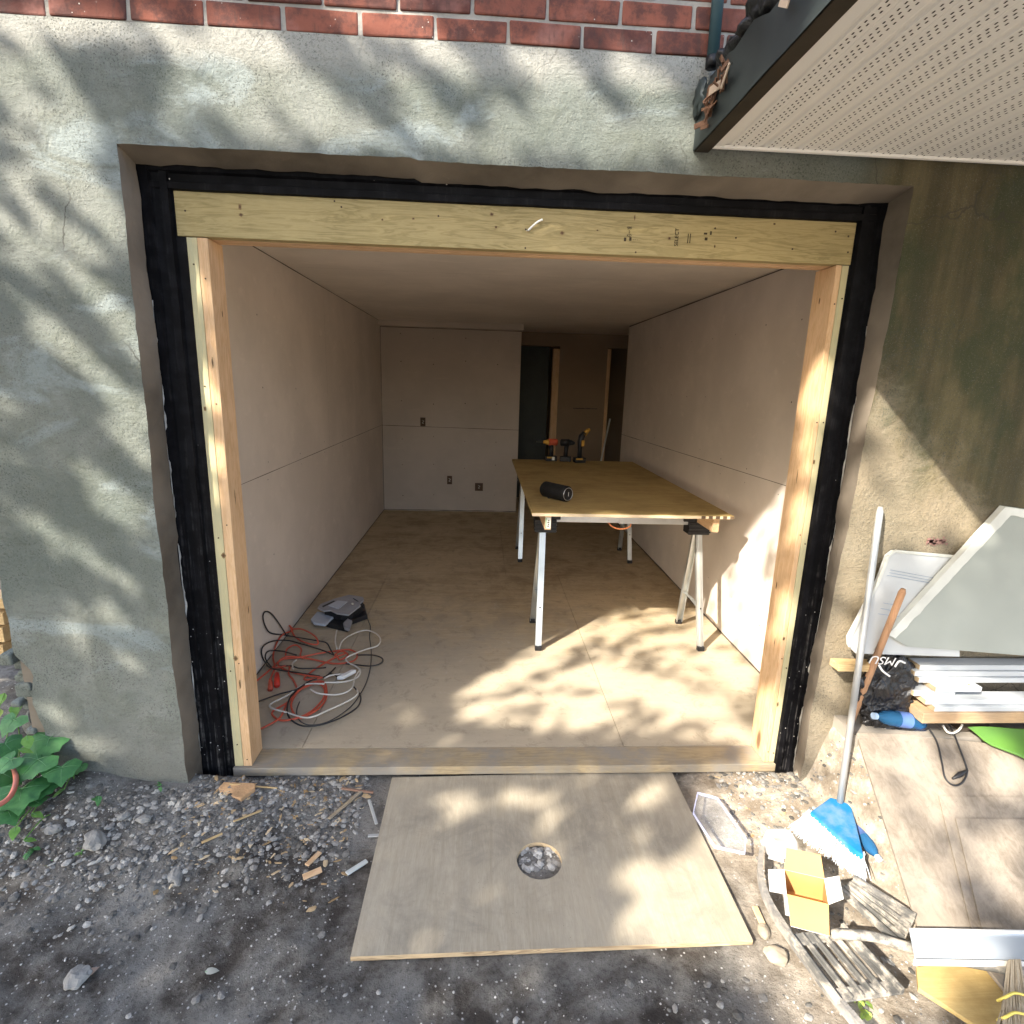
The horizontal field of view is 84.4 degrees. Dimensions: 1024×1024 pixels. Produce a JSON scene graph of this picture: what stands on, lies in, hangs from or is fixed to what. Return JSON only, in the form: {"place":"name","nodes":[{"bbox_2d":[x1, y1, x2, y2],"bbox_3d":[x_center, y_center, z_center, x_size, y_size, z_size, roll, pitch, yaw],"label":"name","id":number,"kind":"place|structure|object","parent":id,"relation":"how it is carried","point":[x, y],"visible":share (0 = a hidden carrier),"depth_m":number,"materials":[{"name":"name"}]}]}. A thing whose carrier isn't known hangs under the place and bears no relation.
{"place":"outdoors","nodes":[
{"label":"outdoors","id":0,"kind":"place"},
{"bbox_2d":[221,245,383,674],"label":"wall","id":1,"kind":"structure","parent":0,"point":[306,361],"depth_m":3.89,"materials":[{"name":"paint"}]},
{"bbox_2d":[378,319,523,511],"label":"wall back","id":2,"kind":"structure","parent":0,"point":[456,385],"depth_m":7.18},
{"bbox_2d":[420,417,424,425],"bbox_3d":[-1.133,-1.145,7.173,0.064,0.110,0.017,1,13,-3],"label":"outlet box","id":3,"kind":"object","parent":2,"relation":"attached to","point":[422,421],"visible":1,"depth_m":7.18,"materials":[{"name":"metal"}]},
{"bbox_2d":[447,476,451,483],"bbox_3d":[-0.814,-0.416,7.358,0.064,0.110,0.017,1,13,-3],"label":"outlet box","id":4,"kind":"object","parent":2,"relation":"attached to","point":[449,479],"visible":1,"depth_m":7.36,"materials":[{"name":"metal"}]},
{"bbox_2d":[475,483,482,490],"bbox_3d":[-0.434,-0.327,7.398,0.104,0.104,0.017,1,13,-3],"label":"outlet box","id":5,"kind":"object","parent":2,"relation":"attached to","point":[478,486],"visible":1,"depth_m":7.40,"materials":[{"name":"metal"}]},
{"bbox_2d":[0,735,948,1023],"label":"gravel","id":6,"kind":"structure","parent":0,"point":[282,785],"depth_m":2.11,"materials":[{"name":"grey gravel"}]},
{"bbox_2d":[43,824,62,834],"bbox_3d":[-1.676,1.159,2.061,0.055,0.031,0.050,-9,17,-40],"label":"rock","id":7,"kind":"object","parent":6,"relation":"on","point":[52,829],"visible":1,"depth_m":2.05,"materials":[{"name":"grey stone"}]},
{"bbox_2d":[82,829,106,850],"bbox_3d":[-1.519,1.194,2.053,0.073,0.052,0.108,-9,17,-38],"label":"rock","id":8,"kind":"object","parent":6,"relation":"on","point":[95,839],"visible":1,"depth_m":2.04,"materials":[{"name":"grey stone"}]},
{"bbox_2d":[116,811,130,820],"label":"rock","id":9,"kind":"object","parent":6,"relation":"on","point":[122,816],"visible":1,"depth_m":2.13,"materials":[{"name":"grey stone"}]},
{"bbox_2d":[201,833,222,843],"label":"wood scrap","id":10,"kind":"object","parent":6,"relation":"on","point":[211,838],"visible":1,"depth_m":2.10,"materials":[{"name":"yellow wood"}]},
{"bbox_2d":[233,810,261,821],"bbox_3d":[-1.034,1.189,2.208,0.006,0.006,0.106,13,9,42],"label":"wood scrap","id":11,"kind":"object","parent":6,"relation":"on","point":[243,817],"visible":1,"depth_m":2.21,"materials":[{"name":"yellow wood"}]},
{"bbox_2d":[229,783,276,788],"bbox_3d":[-1.084,1.149,2.365,0.192,0.007,0.006,10,11,-10],"label":"wood scrap","id":12,"kind":"object","parent":6,"relation":"on","point":[256,786],"visible":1,"depth_m":2.37,"materials":[{"name":"yellow wood"}]},
{"bbox_2d":[305,851,321,865],"bbox_3d":[-0.734,1.281,2.085,0.018,0.006,0.068,7,11,23],"label":"wood scrap","id":13,"kind":"object","parent":6,"relation":"on","point":[313,858],"visible":1,"depth_m":2.08,"materials":[{"name":"brown wood"}]},
{"bbox_2d":[328,791,361,819],"bbox_3d":[-0.693,1.219,2.354,0.014,0.006,0.186,9,14,27],"label":"wood scrap","id":14,"kind":"object","parent":6,"relation":"on","point":[343,806],"visible":1,"depth_m":2.34,"materials":[{"name":"brown wood"}]},
{"bbox_2d":[0,583,966,1023],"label":"ground","id":15,"kind":"structure","parent":0,"point":[578,979],"depth_m":1.77,"materials":[{"name":"soil"}]},
{"bbox_2d":[0,639,11,653],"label":"pale board","id":16,"kind":"object","parent":15,"relation":"on","point":[5,646],"visible":0.24,"depth_m":2.70,"materials":[{"name":"yellow wood"}]},
{"bbox_2d":[0,623,10,641],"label":"pale board","id":17,"kind":"object","parent":16,"relation":"on","point":[5,635],"visible":0.45,"depth_m":2.68,"materials":[{"name":"yellow wood"}]},
{"bbox_2d":[0,608,8,624],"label":"pale board","id":18,"kind":"object","parent":17,"relation":"on","point":[3,618],"visible":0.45,"depth_m":2.65,"materials":[{"name":"yellow wood"}]},
{"bbox_2d":[0,589,3,607],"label":"pale board","id":19,"kind":"object","parent":18,"relation":"on","point":[1,604],"visible":0.2,"depth_m":2.63,"materials":[{"name":"yellow wood"}]},
{"bbox_2d":[0,768,18,806],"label":"garden hose","id":20,"kind":"object","parent":15,"relation":"on","point":[13,790],"visible":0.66,"depth_m":2.07,"materials":[{"name":"rubber"}]},
{"bbox_2d":[22,710,31,732],"bbox_3d":[-2.173,0.954,2.557,0.063,0.121,0.099,-1,13,-10],"label":"rock","id":21,"kind":"object","parent":15,"relation":"on","point":[25,726],"visible":0.19,"depth_m":2.52,"materials":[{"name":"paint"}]},
{"bbox_2d":[23,846,40,859],"bbox_3d":[-1.706,1.214,1.998,0.041,0.041,0.052,7,14,21],"label":"weed","id":22,"kind":"object","parent":15,"relation":"on","point":[27,854],"visible":1,"depth_m":2.00,"materials":[{"name":"green plant"}]},
{"bbox_2d":[0,693,87,841],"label":"leafy plant","id":23,"kind":"object","parent":15,"relation":"on","point":[37,758],"visible":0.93,"depth_m":2.17,"materials":[{"name":"green plant"}]},
{"bbox_2d":[63,963,92,990],"bbox_3d":[-1.269,1.358,1.647,0.066,0.042,0.074,3,13,6],"label":"rock","id":24,"kind":"object","parent":15,"relation":"on","point":[76,977],"visible":1,"depth_m":1.64,"materials":[{"name":"grey stone"}]},
{"bbox_2d":[91,796,101,805],"bbox_3d":[-1.594,1.108,2.169,0.048,0.030,0.024,9,15,27],"label":"weed","id":25,"kind":"object","parent":15,"relation":"on","point":[97,799],"visible":1,"depth_m":2.16,"materials":[{"name":"green plant"}]},
{"bbox_2d":[135,814,151,823],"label":"rock","id":26,"kind":"object","parent":15,"relation":"on","point":[143,818],"visible":1,"depth_m":2.13,"materials":[{"name":"grey stone"}]},
{"bbox_2d":[167,864,182,886],"bbox_3d":[-1.185,1.278,1.984,0.058,0.039,0.101,-4,14,-25],"label":"rock","id":27,"kind":"object","parent":15,"relation":"on","point":[175,875],"visible":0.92,"depth_m":1.97,"materials":[{"name":"grey stone"}]},
{"bbox_2d":[205,967,218,973],"bbox_3d":[-0.896,1.372,1.685,0.038,0.012,0.024,1,13,-3],"label":"dry leaf","id":28,"kind":"object","parent":15,"relation":"on","point":[211,970],"visible":1,"depth_m":1.69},
{"bbox_2d":[219,782,254,801],"bbox_3d":[-1.140,1.167,2.329,0.149,0.045,0.098,1,13,-3],"label":"wood chunk","id":29,"kind":"object","parent":15,"relation":"on","point":[242,792],"visible":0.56,"depth_m":2.33,"materials":[{"name":"beige wood"}]},
{"bbox_2d":[302,866,321,879],"bbox_3d":[-0.714,1.293,2.019,0.065,0.006,0.024,-8,16,-30],"label":"wood scrap","id":30,"kind":"object","parent":15,"relation":"on","point":[312,873],"visible":1,"depth_m":2.02,"materials":[{"name":"brown wood"}]},
{"bbox_2d":[345,859,367,874],"bbox_3d":[-0.565,1.295,2.057,0.018,0.006,0.084,13,15,42],"label":"wood scrap","id":31,"kind":"object","parent":15,"relation":"on","point":[356,867],"visible":1,"depth_m":2.05,"materials":[{"name":"grey wood"}]},
{"bbox_2d":[341,787,373,793],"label":"wood scrap","id":32,"kind":"object","parent":15,"relation":"on","point":[356,790],"visible":1,"depth_m":2.43,"materials":[{"name":"brown wood"}]},
{"bbox_2d":[368,799,377,824],"bbox_3d":[-0.574,1.234,2.324,0.012,0.007,0.141,-5,16,-25],"label":"wood scrap","id":33,"kind":"object","parent":15,"relation":"on","point":[372,812],"visible":1,"depth_m":2.32,"materials":[{"name":"grey wood"}]},
{"bbox_2d":[368,834,378,836],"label":"wood scrap","id":34,"kind":"object","parent":15,"relation":"on","point":[373,835],"visible":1,"depth_m":2.20,"materials":[{"name":"grey wood"}]},
{"bbox_2d":[153,773,809,911],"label":"wood chips","id":35,"kind":"object","parent":15,"relation":"on","point":[325,863],"visible":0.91,"depth_m":2.22,"materials":[{"name":"beige wood"}]},
{"bbox_2d":[0,0,1023,782],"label":"house wall","id":36,"kind":"structure","parent":15,"relation":"on","point":[122,122],"depth_m":1.98,"materials":[{"name":"paint"}]},
{"bbox_2d":[173,191,856,775],"bbox_3d":[0.019,0.025,2.358,2.477,2.340,0.150,1,13,-3],"label":"timber door frame","id":37,"kind":"object","parent":36,"relation":"attached to","point":[209,225],"visible":1,"depth_m":2.16,"materials":[{"name":"brown wood"}]},
{"bbox_2d":[527,219,542,230],"bbox_3d":[0.077,-1.038,2.041,0.068,0.043,0.015,5,13,14],"label":"cable tail","id":38,"kind":"object","parent":37,"relation":"attached to","point":[535,223],"visible":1,"depth_m":2.04},
{"bbox_2d":[705,0,723,70],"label":"drain pipe","id":39,"kind":"object","parent":36,"relation":"attached to","point":[715,26],"visible":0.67,"depth_m":1.78,"materials":[{"name":"metal"}]},
{"bbox_2d":[692,0,1023,165],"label":"porch roof","id":40,"kind":"structure","parent":36,"relation":"attached to","point":[936,80],"depth_m":1.49,"materials":[{"name":"white metal"}]},
{"bbox_2d":[694,0,789,129],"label":"rotten wood debris","id":41,"kind":"object","parent":40,"relation":"attached to","point":[715,86],"visible":1,"depth_m":1.67,"materials":[{"name":"brown wood"}]},
{"bbox_2d":[518,846,560,872],"bbox_3d":[0.106,1.301,2.163,0.193,0.028,0.194,1,13,-3],"label":"rubble","id":42,"kind":"object","parent":15,"relation":"on","point":[551,865],"visible":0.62,"depth_m":2.12,"materials":[{"name":"grey stone"}]},
{"bbox_2d":[350,772,752,960],"bbox_3d":[0.120,1.289,2.175,1.276,0.017,0.839,1,13,-3],"label":"ramp board","id":43,"kind":"object","parent":15,"relation":"on","point":[639,869],"visible":0.99,"depth_m":2.05,"materials":[{"name":"grey wood"}]},
{"bbox_2d":[693,792,745,854],"bbox_3d":[0.809,1.226,2.234,0.146,0.011,0.323,0,13,-9],"label":"container lid","id":44,"kind":"object","parent":15,"relation":"on","point":[733,821],"visible":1,"depth_m":2.20,"materials":[{"name":"clear plastic"}]},
{"bbox_2d":[752,906,764,922],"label":"wood scrap","id":45,"kind":"object","parent":15,"relation":"on","point":[758,915],"visible":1,"depth_m":1.92,"materials":[{"name":"brown wood"}]},
{"bbox_2d":[757,923,770,939],"bbox_3d":[0.835,1.390,1.870,0.041,0.033,0.058,4,13,10],"label":"rock","id":46,"kind":"object","parent":15,"relation":"on","point":[763,929],"visible":1,"depth_m":1.86,"materials":[{"name":"beige stone"}]},
{"bbox_2d":[763,944,787,966],"bbox_3d":[0.835,1.405,1.790,0.072,0.043,0.064,5,13,14],"label":"rock","id":47,"kind":"object","parent":15,"relation":"on","point":[776,954],"visible":1,"depth_m":1.77,"materials":[{"name":"beige stone"}]},
{"bbox_2d":[768,848,843,935],"bbox_3d":[0.955,1.252,1.844,0.211,0.131,0.232,1,16,21],"label":"cardboard box","id":48,"kind":"object","parent":15,"relation":"on","point":[810,895],"visible":1,"depth_m":1.88,"materials":[{"name":"yellow cardboard"}]},
{"bbox_2d":[757,845,864,1023],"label":"edging strip","id":49,"kind":"object","parent":15,"relation":"on","point":[847,1012],"visible":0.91,"depth_m":1.80,"materials":[{"name":"grey rubber"}]},
{"bbox_2d":[788,506,883,880],"bbox_3d":[1.238,0.631,2.114,0.238,1.250,0.546,6,14,17],"label":"broom","id":50,"kind":"object","parent":15,"relation":"on","point":[833,820],"visible":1,"depth_m":2.19,"materials":[{"name":"grey metal"}]},
{"bbox_2d":[854,1000,872,1008],"bbox_3d":[1.017,1.433,1.649,0.042,0.028,0.071,-10,18,-42],"label":"weed","id":51,"kind":"object","parent":15,"relation":"on","point":[862,1003],"visible":0.45,"depth_m":1.64,"materials":[{"name":"green plant"}]},
{"bbox_2d":[859,1009,871,1020],"bbox_3d":[1.012,1.443,1.617,0.044,0.027,0.028,1,13,-3],"label":"weed","id":52,"kind":"object","parent":15,"relation":"on","point":[865,1014],"visible":1,"depth_m":1.61,"materials":[{"name":"green plant"}]},
{"bbox_2d":[856,824,881,861],"bbox_3d":[1.340,1.245,2.152,0.050,0.054,0.209,2,13,3],"label":"water bottle","id":53,"kind":"object","parent":15,"relation":"on","point":[868,845],"visible":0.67,"depth_m":2.10,"materials":[{"name":"blue plastic"}]},
{"bbox_2d":[846,588,905,723],"bbox_3d":[1.432,0.759,2.317,0.165,0.981,0.030,12,16,38],"label":"wood handle tool","id":54,"kind":"object","parent":15,"relation":"on","point":[890,622],"visible":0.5,"depth_m":2.23,"materials":[{"name":"wood"}]},
{"bbox_2d":[841,875,915,939],"bbox_3d":[1.187,1.300,1.851,0.158,0.022,0.208,-8,16,-37],"label":"wood board","id":55,"kind":"object","parent":15,"relation":"on","point":[858,893],"visible":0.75,"depth_m":1.85,"materials":[{"name":"grey wood"}]},
{"bbox_2d":[787,923,1023,1004],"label":"wood board","id":56,"kind":"object","parent":15,"relation":"on","point":[889,985],"visible":0.86,"depth_m":1.67,"materials":[{"name":"grey wood"}]},
{"bbox_2d":[909,928,1023,966],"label":"white profile","id":57,"kind":"object","parent":56,"relation":"on","point":[966,947],"visible":1,"depth_m":1.67,"materials":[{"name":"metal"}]},
{"bbox_2d":[996,959,1023,1023],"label":"straw broom","id":58,"kind":"object","parent":56,"relation":"on","point":[1012,1005],"visible":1,"depth_m":1.54,"materials":[{"name":"beige wicker"}]},
{"bbox_2d":[832,715,1023,747],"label":"concrete ledge","id":59,"kind":"object","parent":15,"relation":"on","point":[839,725],"visible":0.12,"depth_m":2.33,"materials":[{"name":"beige concrete"}]},
{"bbox_2d":[858,654,918,729],"bbox_3d":[1.536,0.738,2.311,0.289,0.386,0.145,1,13,-3],"label":"black bag","id":60,"kind":"object","parent":59,"relation":"on","point":[893,684],"visible":0.8,"depth_m":2.29,"materials":[{"name":"black plastic"}]},
{"bbox_2d":[871,710,926,729],"bbox_3d":[1.574,0.850,2.306,0.227,0.084,0.069,1,13,-3],"label":"water bottle","id":61,"kind":"object","parent":59,"relation":"on","point":[901,719],"visible":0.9,"depth_m":2.28,"materials":[{"name":"blue plastic"}]},
{"bbox_2d":[942,724,962,733],"bbox_3d":[1.818,0.882,2.311,0.110,0.035,0.038,-1,13,-13],"label":"white lead","id":62,"kind":"object","parent":59,"relation":"on","point":[956,731],"visible":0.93,"depth_m":2.30,"materials":[{"name":"plastic"}]},
{"bbox_2d":[950,723,989,731],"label":"support block","id":63,"kind":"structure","parent":59,"relation":"on","point":[965,728],"depth_m":2.33,"materials":[{"name":"brown wood"}]},
{"bbox_2d":[909,696,1023,722],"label":"thick plank","id":64,"kind":"object","parent":63,"relation":"on","point":[920,711],"visible":0.55,"depth_m":2.26,"materials":[{"name":"beige wood"}]},
{"bbox_2d":[923,703,1023,711],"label":"trim board","id":65,"kind":"object","parent":64,"relation":"on","point":[972,707],"depth_m":2.26,"materials":[{"name":"white wood"}]},
{"bbox_2d":[914,691,1023,703],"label":"trim board","id":66,"kind":"object","parent":65,"relation":"on","point":[999,697],"depth_m":2.28,"materials":[{"name":"white wood"}]},
{"bbox_2d":[911,683,954,695],"bbox_3d":[1.704,0.725,2.316,0.176,0.021,0.075,1,13,-3],"label":"trim board","id":67,"kind":"object","parent":66,"relation":"on","point":[921,689],"depth_m":2.28,"materials":[{"name":"white wood"}]},
{"bbox_2d":[923,683,981,691],"bbox_3d":[1.795,0.704,2.316,0.196,0.021,0.094,1,13,-3],"label":"trim board","id":68,"kind":"object","parent":67,"relation":"on","point":[952,687],"depth_m":2.27,"materials":[{"name":"white wood"}]},
{"bbox_2d":[914,676,1023,682],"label":"trim board","id":69,"kind":"object","parent":68,"relation":"on","point":[969,679],"depth_m":2.30,"materials":[{"name":"white wood"}]},
{"bbox_2d":[911,668,1023,675],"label":"trim board","id":70,"kind":"object","parent":69,"relation":"on","point":[915,672],"depth_m":2.31,"materials":[{"name":"white wood"}]},
{"bbox_2d":[908,658,1023,685],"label":"trim board","id":71,"kind":"object","parent":70,"relation":"on","point":[968,663],"depth_m":2.32,"materials":[{"name":"white wood"}]},
{"bbox_2d":[846,550,959,656],"bbox_3d":[1.578,0.365,2.268,0.476,0.426,0.095,1,13,-3],"label":"white slab","id":72,"kind":"object","parent":71,"relation":"on","point":[913,573],"depth_m":2.26,"materials":[{"name":"plastic"}]},
{"bbox_2d":[889,506,1023,654],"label":"grey slab","id":73,"kind":"object","parent":71,"relation":"on","point":[969,596],"depth_m":2.24,"materials":[{"name":"grey plastic"}]},
{"bbox_2d":[856,733,1023,928],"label":"plywood sheet","id":74,"kind":"object","parent":15,"relation":"on","point":[910,784],"visible":0.67,"depth_m":2.13,"materials":[{"name":"beige wood"}]},
{"bbox_2d":[928,723,968,785],"bbox_3d":[1.736,0.956,2.240,0.105,0.134,0.241,5,13,13],"label":"usb cable","id":75,"kind":"object","parent":74,"relation":"on","point":[962,773],"visible":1,"depth_m":2.20,"materials":[{"name":"black plastic"}]},
{"bbox_2d":[939,796,1023,928],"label":"plywood sheet","id":76,"kind":"object","parent":74,"relation":"on","point":[953,808],"visible":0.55,"depth_m":2.08,"materials":[{"name":"beige wood"}]},
{"bbox_2d":[956,818,1023,929],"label":"plywood sheet","id":77,"kind":"object","parent":76,"relation":"on","point":[993,851],"visible":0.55,"depth_m":1.95,"materials":[{"name":"beige wood"}]},
{"bbox_2d":[968,726,1023,758],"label":"green sheet","id":78,"kind":"object","parent":74,"relation":"on","point":[1010,740],"visible":1,"depth_m":2.27,"materials":[{"name":"plastic"}]},
{"bbox_2d":[916,966,1002,1023],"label":"plywood scrap","id":79,"kind":"object","parent":15,"relation":"on","point":[967,995],"visible":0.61,"depth_m":1.62,"materials":[{"name":"yellow wood"}]},
{"bbox_2d":[987,971,1004,990],"bbox_3d":[1.530,1.373,1.595,0.253,0.012,0.211,1,13,-3],"label":"plywood scrap","id":80,"kind":"object","parent":79,"relation":"on","point":[998,979],"visible":0.13,"depth_m":1.64,"materials":[{"name":"beige wood"}]},
{"bbox_2d":[256,497,759,748],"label":"floor","id":81,"kind":"structure","parent":0,"point":[619,660],"depth_m":3.60,"materials":[{"name":"brown wood"}]},
{"bbox_2d":[257,625,357,729],"bbox_3d":[-1.200,0.908,3.270,0.532,0.064,1.130,1,13,-3],"label":"extension cord","id":82,"kind":"object","parent":81,"relation":"on","point":[277,684],"visible":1,"depth_m":3.22,"materials":[{"name":"red plastic"}]},
{"bbox_2d":[259,611,383,726],"bbox_3d":[-1.112,0.788,3.187,0.702,0.316,1.005,1,13,-3],"label":"extension cord","id":83,"kind":"object","parent":81,"relation":"on","point":[296,689],"visible":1,"depth_m":3.30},
{"bbox_2d":[269,630,380,718],"bbox_3d":[-1.065,0.907,3.305,0.474,0.022,1.037,1,13,-3],"label":"extension cord","id":84,"kind":"object","parent":81,"relation":"on","point":[341,676],"visible":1,"depth_m":3.15,"materials":[{"name":"plastic"}]},
{"bbox_2d":[296,598,371,725],"bbox_3d":[-0.988,0.840,3.427,0.316,0.133,1.369,1,13,-3],"label":"extension cord","id":85,"kind":"object","parent":81,"relation":"on","point":[361,691],"visible":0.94,"depth_m":3.00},
{"bbox_2d":[311,595,366,631],"bbox_3d":[-1.216,0.700,3.985,0.351,0.139,0.456,4,13,9],"label":"power saw","id":86,"kind":"object","parent":81,"relation":"on","point":[344,613],"visible":0.99,"depth_m":3.94,"materials":[{"name":"black plastic"}]},
{"bbox_2d":[515,476,631,563],"bbox_3d":[0.619,0.001,5.574,1.160,0.901,0.462,1,13,-3],"label":"saw horse","id":87,"kind":"object","parent":81,"relation":"on","point":[519,536],"visible":0.31,"depth_m":5.49},
{"bbox_2d":[512,459,733,531],"bbox_3d":[0.668,-0.199,4.531,1.220,0.108,2.386,1,13,-3],"label":"worktable sheet","id":88,"kind":"object","parent":87,"relation":"on","point":[620,489],"visible":1,"depth_m":3.97,"materials":[{"name":"brown wood"}]},
{"bbox_2d":[543,438,557,460],"bbox_3d":[0.377,-0.616,5.574,0.145,0.221,0.082,0,13,-9],"label":"cordless tool","id":89,"kind":"object","parent":88,"relation":"on","point":[551,443],"visible":1,"depth_m":5.55,"materials":[{"name":"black plastic"}]},
{"bbox_2d":[540,481,572,501],"bbox_3d":[0.292,-0.136,3.738,0.103,0.106,0.234,-9,17,-38],"label":"portable speaker","id":90,"kind":"object","parent":88,"relation":"on","point":[556,491],"visible":1,"depth_m":3.68},
{"bbox_2d":[559,439,574,461],"bbox_3d":[0.544,-0.609,5.566,0.145,0.221,0.080,4,13,10],"label":"cordless tool","id":91,"kind":"object","parent":88,"relation":"on","point":[566,444],"visible":1,"depth_m":5.54,"materials":[{"name":"black plastic"}]},
{"bbox_2d":[573,428,589,462],"bbox_3d":[0.686,-0.652,5.514,0.153,0.336,0.080,-2,13,-14],"label":"cordless tool","id":92,"kind":"object","parent":88,"relation":"on","point":[579,458],"visible":1,"depth_m":5.49,"materials":[{"name":"black plastic"}]},
{"bbox_2d":[529,516,710,650],"bbox_3d":[0.710,0.414,3.788,1.160,0.901,0.462,1,13,-3],"label":"saw horse","id":93,"kind":"object","parent":81,"relation":"on","point":[695,529],"visible":0.74,"depth_m":3.70},
{"bbox_2d":[608,523,630,529],"bbox_3d":[0.706,0.079,3.694,0.170,0.054,0.087,1,13,-3],"label":"orange strap","id":94,"kind":"object","parent":93,"relation":"attached to","point":[619,528],"visible":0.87,"depth_m":3.66,"materials":[{"name":"fabric"}]},
{"bbox_2d":[255,246,775,334],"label":"ceiling","id":95,"kind":"structure","parent":0,"point":[570,296],"depth_m":4.14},
{"bbox_2d":[521,331,628,460],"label":"wall","id":96,"kind":"structure","parent":0,"point":[582,380],"depth_m":8.07,"materials":[{"name":"brown wood"}]},
{"bbox_2d":[548,349,610,460],"bbox_3d":[0.951,-1.236,8.162,0.814,2.174,0.100,1,13,-3],"label":"rough door opening","id":97,"kind":"object","parent":96,"relation":"attached to","point":[554,391],"visible":0.56,"depth_m":8.02,"materials":[{"name":"brown wood"}]},
{"bbox_2d":[516,346,549,496],"bbox_3d":[0.273,-1.283,8.245,0.457,2.189,0.069,1,13,-3],"label":"dark door","id":98,"kind":"structure","parent":97,"relation":"attached to","point":[534,369],"depth_m":8.17,"materials":[{"name":"paint"}]},
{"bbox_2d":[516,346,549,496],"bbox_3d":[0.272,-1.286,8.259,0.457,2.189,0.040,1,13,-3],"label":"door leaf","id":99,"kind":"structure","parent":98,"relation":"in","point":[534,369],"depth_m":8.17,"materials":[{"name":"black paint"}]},
{"bbox_2d":[600,419,610,460],"bbox_3d":[1.306,-0.817,8.187,0.217,1.065,0.012,-4,14,-25],"label":"trim strip","id":100,"kind":"object","parent":97,"relation":"attached to","point":[605,439],"depth_m":8.15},
{"bbox_2d":[617,269,819,673],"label":"wall","id":101,"kind":"structure","parent":0,"point":[712,386],"depth_m":3.92,"materials":[{"name":"paint"}]},
{"bbox_2d":[830,658,869,671],"bbox_3d":[1.390,0.624,2.299,0.160,0.028,0.060,2,13,-3],"label":"wood offcut","id":102,"kind":"object","parent":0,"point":[841,664],"visible":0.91,"depth_m":2.28,"materials":[{"name":"yellow wood"}]}
]}

